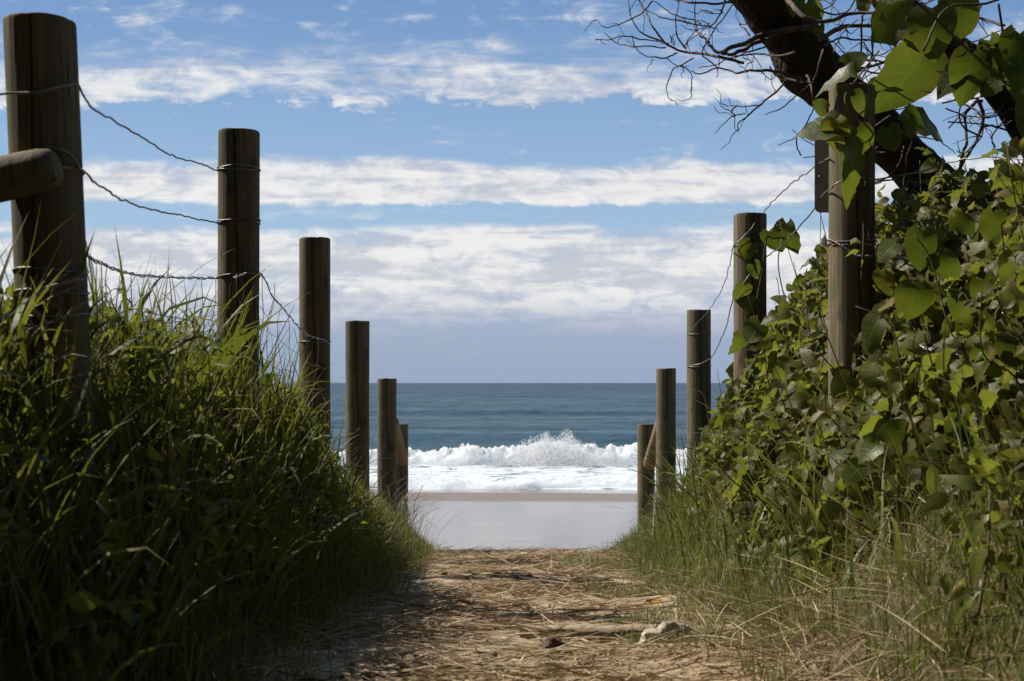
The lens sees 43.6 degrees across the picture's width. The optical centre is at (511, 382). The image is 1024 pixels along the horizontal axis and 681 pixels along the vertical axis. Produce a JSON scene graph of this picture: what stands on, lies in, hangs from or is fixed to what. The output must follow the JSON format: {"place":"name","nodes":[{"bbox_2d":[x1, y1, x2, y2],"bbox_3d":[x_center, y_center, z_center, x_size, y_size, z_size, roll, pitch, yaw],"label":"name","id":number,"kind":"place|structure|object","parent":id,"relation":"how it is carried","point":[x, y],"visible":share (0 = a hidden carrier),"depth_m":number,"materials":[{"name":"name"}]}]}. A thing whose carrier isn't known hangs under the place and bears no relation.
{"place":"outdoors","nodes":[
{"label":"outdoors","id":0,"kind":"place"},
{"bbox_2d":[260,383,726,489],"bbox_3d":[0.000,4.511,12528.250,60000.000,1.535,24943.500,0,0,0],"label":"sea","id":1,"kind":"structure","parent":0,"point":[436,416],"depth_m":179.20,"materials":[{"name":"liquid"}]},
{"bbox_2d":[332,441,686,465],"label":"breaking wave","id":2,"kind":"object","parent":1,"relation":"on","point":[468,453],"visible":0.15,"depth_m":77.17,"materials":[{"name":"white liquid"}]},
{"bbox_2d":[342,430,686,468],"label":"sea spray","id":3,"kind":"object","parent":1,"relation":"on","point":[560,462],"visible":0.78,"depth_m":76.21,"materials":[{"name":"white liquid"}]},
{"bbox_2d":[369,476,685,489],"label":"foam bore","id":4,"kind":"object","parent":1,"relation":"on","point":[501,484],"visible":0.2,"depth_m":61.22,"materials":[{"name":"white liquid"}]},
{"bbox_2d":[0,465,1023,680],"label":"ground","id":5,"kind":"structure","parent":0,"point":[114,663],"depth_m":2.79,"materials":[{"name":"soil"}]},
{"bbox_2d":[3,12,93,477],"bbox_3d":[-0.951,-0.132,2.650,0.192,1.234,0.144,0,0,0],"label":"fence post","id":6,"kind":"object","parent":5,"relation":"on","point":[40,51],"visible":0.54,"depth_m":2.59,"materials":[{"name":"brown wood"}]},
{"bbox_2d":[0,149,63,202],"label":"fence rail","id":7,"kind":"object","parent":6,"relation":"attached to","point":[27,173],"visible":1,"depth_m":2.52,"materials":[{"name":"brown wood"}]},
{"bbox_2d":[1,277,87,321],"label":"fence wire","id":8,"kind":"object","parent":6,"relation":"attached to","point":[58,284],"visible":0.71,"depth_m":2.55,"materials":[{"name":"grey metal"}]},
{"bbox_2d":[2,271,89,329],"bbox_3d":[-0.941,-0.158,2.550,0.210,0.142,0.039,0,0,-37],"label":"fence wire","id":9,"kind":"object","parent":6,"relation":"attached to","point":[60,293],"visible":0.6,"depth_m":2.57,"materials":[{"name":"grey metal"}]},
{"bbox_2d":[0,82,260,172],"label":"fence wire","id":10,"kind":"object","parent":6,"relation":"attached to","point":[90,106],"visible":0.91,"depth_m":3.16,"materials":[{"name":"grey metal"}]},
{"bbox_2d":[44,146,260,224],"bbox_3d":[-0.976,-0.516,3.677,0.160,0.176,2.206,0,0,-1],"label":"fence wire","id":11,"kind":"object","parent":6,"relation":"attached to","point":[95,182],"visible":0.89,"depth_m":3.20,"materials":[{"name":"grey metal"}]},
{"bbox_2d":[12,251,330,423],"bbox_3d":[-0.971,-0.090,4.452,0.222,0.629,3.754,0,0,0],"label":"wire netting","id":12,"kind":"object","parent":6,"relation":"attached to","point":[106,265],"visible":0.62,"depth_m":3.81,"materials":[{"name":"grey metal"}]},
{"bbox_2d":[0,282,422,680],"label":"weeds","id":13,"kind":"object","parent":5,"relation":"on","point":[81,601],"visible":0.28,"depth_m":2.92,"materials":[{"name":"green plant"}]},
{"bbox_2d":[0,204,457,680],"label":"tall grass","id":14,"kind":"structure","parent":5,"relation":"on","point":[39,507],"depth_m":2.74,"materials":[{"name":"green plant"}]},
{"bbox_2d":[13,294,47,349],"bbox_3d":[-0.958,-0.067,2.449,0.122,0.210,0.064,0,0,-33],"label":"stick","id":15,"kind":"object","parent":14,"relation":"on","point":[37,314],"visible":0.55,"depth_m":2.46,"materials":[{"name":"brown wood"}]},
{"bbox_2d":[217,128,259,422],"bbox_3d":[-1.006,-0.184,4.700,0.158,1.478,0.152,0,0,0],"label":"fence post","id":16,"kind":"object","parent":5,"relation":"on","point":[239,197],"visible":0.54,"depth_m":4.64,"materials":[{"name":"brown wood"}]},
{"bbox_2d":[299,237,330,467],"bbox_3d":[-0.963,0.082,6.250,0.154,1.576,0.151,0,0,0],"label":"fence post","id":17,"kind":"object","parent":5,"relation":"on","point":[314,284],"visible":0.57,"depth_m":6.19,"materials":[{"name":"brown wood"}]},
{"bbox_2d":[345,320,369,500],"bbox_3d":[-0.966,0.394,8.000,0.151,1.562,0.152,0,0,0],"label":"fence post","id":18,"kind":"object","parent":5,"relation":"on","point":[357,345],"visible":0.65,"depth_m":7.93,"materials":[{"name":"brown wood"}]},
{"bbox_2d":[334,461,438,570],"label":"verge grass","id":19,"kind":"structure","parent":5,"relation":"on","point":[388,519],"depth_m":7.34,"materials":[{"name":"green plant"}]},
{"bbox_2d":[377,378,396,516],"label":"fence post","id":20,"kind":"object","parent":5,"relation":"on","point":[386,418],"visible":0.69,"depth_m":9.94,"materials":[{"name":"brown wood"}]},
{"bbox_2d":[397,418,407,465],"bbox_3d":[-0.976,0.511,10.900,0.111,0.508,1.700,0,0,-2],"label":"fence rail","id":21,"kind":"object","parent":20,"relation":"attached to","point":[402,458],"visible":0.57,"depth_m":11.00,"materials":[{"name":"brown wood"}]},
{"bbox_2d":[397,424,407,523],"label":"fence post","id":22,"kind":"object","parent":5,"relation":"on","point":[402,471],"visible":0.27,"depth_m":11.74,"materials":[{"name":"brown wood"}]},
{"bbox_2d":[378,473,456,544],"bbox_3d":[-0.736,0.998,9.973,0.885,0.692,0.944,0,0,0],"label":"grass tuft","id":23,"kind":"object","parent":5,"relation":"on","point":[410,510],"visible":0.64,"depth_m":9.97,"materials":[{"name":"green plant"}]},
{"bbox_2d":[115,442,1023,680],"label":"dry straw","id":24,"kind":"object","parent":5,"relation":"on","point":[512,672],"visible":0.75,"depth_m":3.31,"materials":[{"name":"beige plant"}]},
{"bbox_2d":[637,424,654,530],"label":"fence post","id":25,"kind":"object","parent":5,"relation":"on","point":[644,432],"visible":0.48,"depth_m":11.23,"materials":[{"name":"brown wood"}]},
{"bbox_2d":[656,368,675,512],"bbox_3d":[1.179,0.704,9.800,0.154,1.632,0.153,0,0,0],"label":"fence post","id":26,"kind":"object","parent":5,"relation":"on","point":[665,401],"visible":0.49,"depth_m":9.74,"materials":[{"name":"brown wood"}]},
{"bbox_2d":[643,421,655,469],"bbox_3d":[1.187,0.485,10.510,0.115,0.548,1.327,0,0,1],"label":"fence rail","id":27,"kind":"object","parent":26,"relation":"attached to","point":[652,446],"visible":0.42,"depth_m":10.67,"materials":[{"name":"brown wood"}]},
{"bbox_2d":[687,309,710,471],"bbox_3d":[1.168,0.368,8.000,0.151,1.648,0.152,0,0,0],"label":"fence post","id":28,"kind":"object","parent":5,"relation":"on","point":[698,352],"visible":0.48,"depth_m":7.94,"materials":[{"name":"brown wood"}]},
{"bbox_2d":[733,212,766,412],"bbox_3d":[1.098,0.075,5.900,0.150,1.705,0.152,0,0,0],"label":"fence post","id":29,"kind":"object","parent":5,"relation":"on","point":[743,222],"visible":0.34,"depth_m":5.84,"materials":[{"name":"brown wood"}]},
{"bbox_2d":[728,217,800,357],"bbox_3d":[1.110,-0.406,5.647,0.329,0.666,0.443,0,0,12],"label":"climbing vine","id":30,"kind":"object","parent":29,"relation":"attached to","point":[773,239],"visible":0.89,"depth_m":5.75,"materials":[{"name":"green plant"}]},
{"bbox_2d":[686,156,1023,366],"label":"fence wire","id":31,"kind":"object","parent":29,"relation":"attached to","point":[821,198],"visible":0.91,"depth_m":4.18,"materials":[{"name":"grey metal"}]},
{"bbox_2d":[584,0,1023,207],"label":"tree","id":32,"kind":"object","parent":5,"relation":"on","point":[807,64],"visible":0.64,"depth_m":5.06,"materials":[{"name":"brown plant"}]},
{"bbox_2d":[786,0,1023,156],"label":"hanging vine","id":33,"kind":"object","parent":32,"relation":"hanging from","point":[918,64],"visible":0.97,"depth_m":4.02,"materials":[{"name":"green plant"}]},
{"bbox_2d":[634,148,1023,548],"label":"creeper","id":34,"kind":"object","parent":5,"relation":"on","point":[786,338],"visible":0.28,"depth_m":5.08,"materials":[{"name":"green plant"}]},
{"bbox_2d":[828,83,874,475],"bbox_3d":[1.128,-0.090,4.250,0.151,1.782,0.154,0,0,0],"label":"fence post","id":35,"kind":"object","parent":5,"relation":"on","point":[849,290],"visible":0.41,"depth_m":4.19,"materials":[{"name":"brown wood"}]},
{"bbox_2d":[686,157,829,333],"bbox_3d":[1.102,-0.548,6.150,0.169,0.497,3.860,0,0,2],"label":"fence wire","id":36,"kind":"object","parent":35,"relation":"attached to","point":[748,231],"visible":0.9,"depth_m":5.81,"materials":[{"name":"grey metal"}]},
{"bbox_2d":[814,140,828,212],"bbox_3d":[1.119,-0.715,4.359,0.176,0.270,0.011,0,0,0],"label":"sign","id":37,"kind":"object","parent":35,"relation":"attached to","point":[821,170],"visible":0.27,"depth_m":4.36,"materials":[{"name":"brown wood"}]},
{"bbox_2d":[796,50,943,280],"bbox_3d":[1.184,-0.735,4.189,0.530,0.817,0.287,0,0,-31],"label":"climbing vine","id":38,"kind":"object","parent":35,"relation":"attached to","point":[850,145],"visible":1,"depth_m":4.12,"materials":[{"name":"green plant"}]},
{"bbox_2d":[827,238,926,266],"bbox_3d":[1.275,-0.409,3.992,0.185,0.136,0.753,0,0,-32],"label":"fence wire","id":39,"kind":"object","parent":35,"relation":"attached to","point":[845,249],"visible":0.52,"depth_m":4.16,"materials":[{"name":"grey metal"}]},
{"bbox_2d":[683,141,1023,661],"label":"vine thicket","id":40,"kind":"object","parent":5,"relation":"on","point":[970,285],"visible":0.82,"depth_m":3.53,"materials":[{"name":"green plant"}]},
{"bbox_2d":[938,475,1023,665],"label":"broadleaf plant","id":41,"kind":"object","parent":5,"relation":"on","point":[975,526],"visible":0.93,"depth_m":2.29,"materials":[{"name":"green plant"}]},
{"bbox_2d":[0,0,1023,382],"label":"sky","id":42,"kind":"structure","parent":0,"point":[504,192],"materials":[{"name":"blue"}]},
{"bbox_2d":[409,523,635,553],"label":"dune grass","id":43,"kind":"structure","parent":0,"point":[583,548],"depth_m":9.98,"materials":[{"name":"green plant"}]},
{"bbox_2d":[370,489,680,551],"bbox_3d":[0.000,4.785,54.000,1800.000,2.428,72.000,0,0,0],"label":"beach","id":44,"kind":"structure","parent":0,"point":[515,519],"depth_m":45.48,"materials":[{"name":"beige sand"}]},
{"bbox_2d":[237,550,821,680],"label":"path","id":45,"kind":"structure","parent":0,"point":[432,583],"depth_m":3.47,"materials":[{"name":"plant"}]},
{"bbox_2d":[533,637,573,656],"bbox_3d":[0.103,0.658,3.130,0.112,0.073,0.074,7,4,-11],"label":"rock","id":46,"kind":"object","parent":45,"relation":"on","point":[553,642],"visible":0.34,"depth_m":3.12,"materials":[{"name":"brown stone"}]},
{"bbox_2d":[519,624,735,640],"bbox_3d":[0.320,0.694,3.560,0.601,0.038,0.096,0,0,-2],"label":"timber step","id":47,"kind":"object","parent":45,"relation":"on","point":[600,630],"visible":0.45,"depth_m":3.52,"materials":[{"name":"brown wood"}]},
{"bbox_2d":[646,599,660,602],"bbox_3d":[0.491,0.760,4.448,0.055,0.010,0.025,6,28,-12],"label":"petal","id":48,"kind":"object","parent":45,"relation":"on","point":[654,601],"visible":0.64,"depth_m":4.45,"materials":[{"name":"orange plant"}]},
{"bbox_2d":[639,621,699,645],"bbox_3d":[0.418,0.664,3.361,0.187,0.080,0.074,7,3,-20],"label":"driftwood","id":49,"kind":"object","parent":45,"relation":"on","point":[672,625],"visible":0.3,"depth_m":3.34,"materials":[{"name":"grey wood"}]},
{"bbox_2d":[551,316,1023,680],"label":"bank grass","id":50,"kind":"structure","parent":0,"point":[666,526],"depth_m":3.19,"materials":[{"name":"green plant"}]},
{"bbox_2d":[920,344,1023,373],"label":"fence wire","id":51,"kind":"object","parent":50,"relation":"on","point":[1016,369],"visible":0.23,"depth_m":3.18,"materials":[{"name":"grey metal"}]}
]}

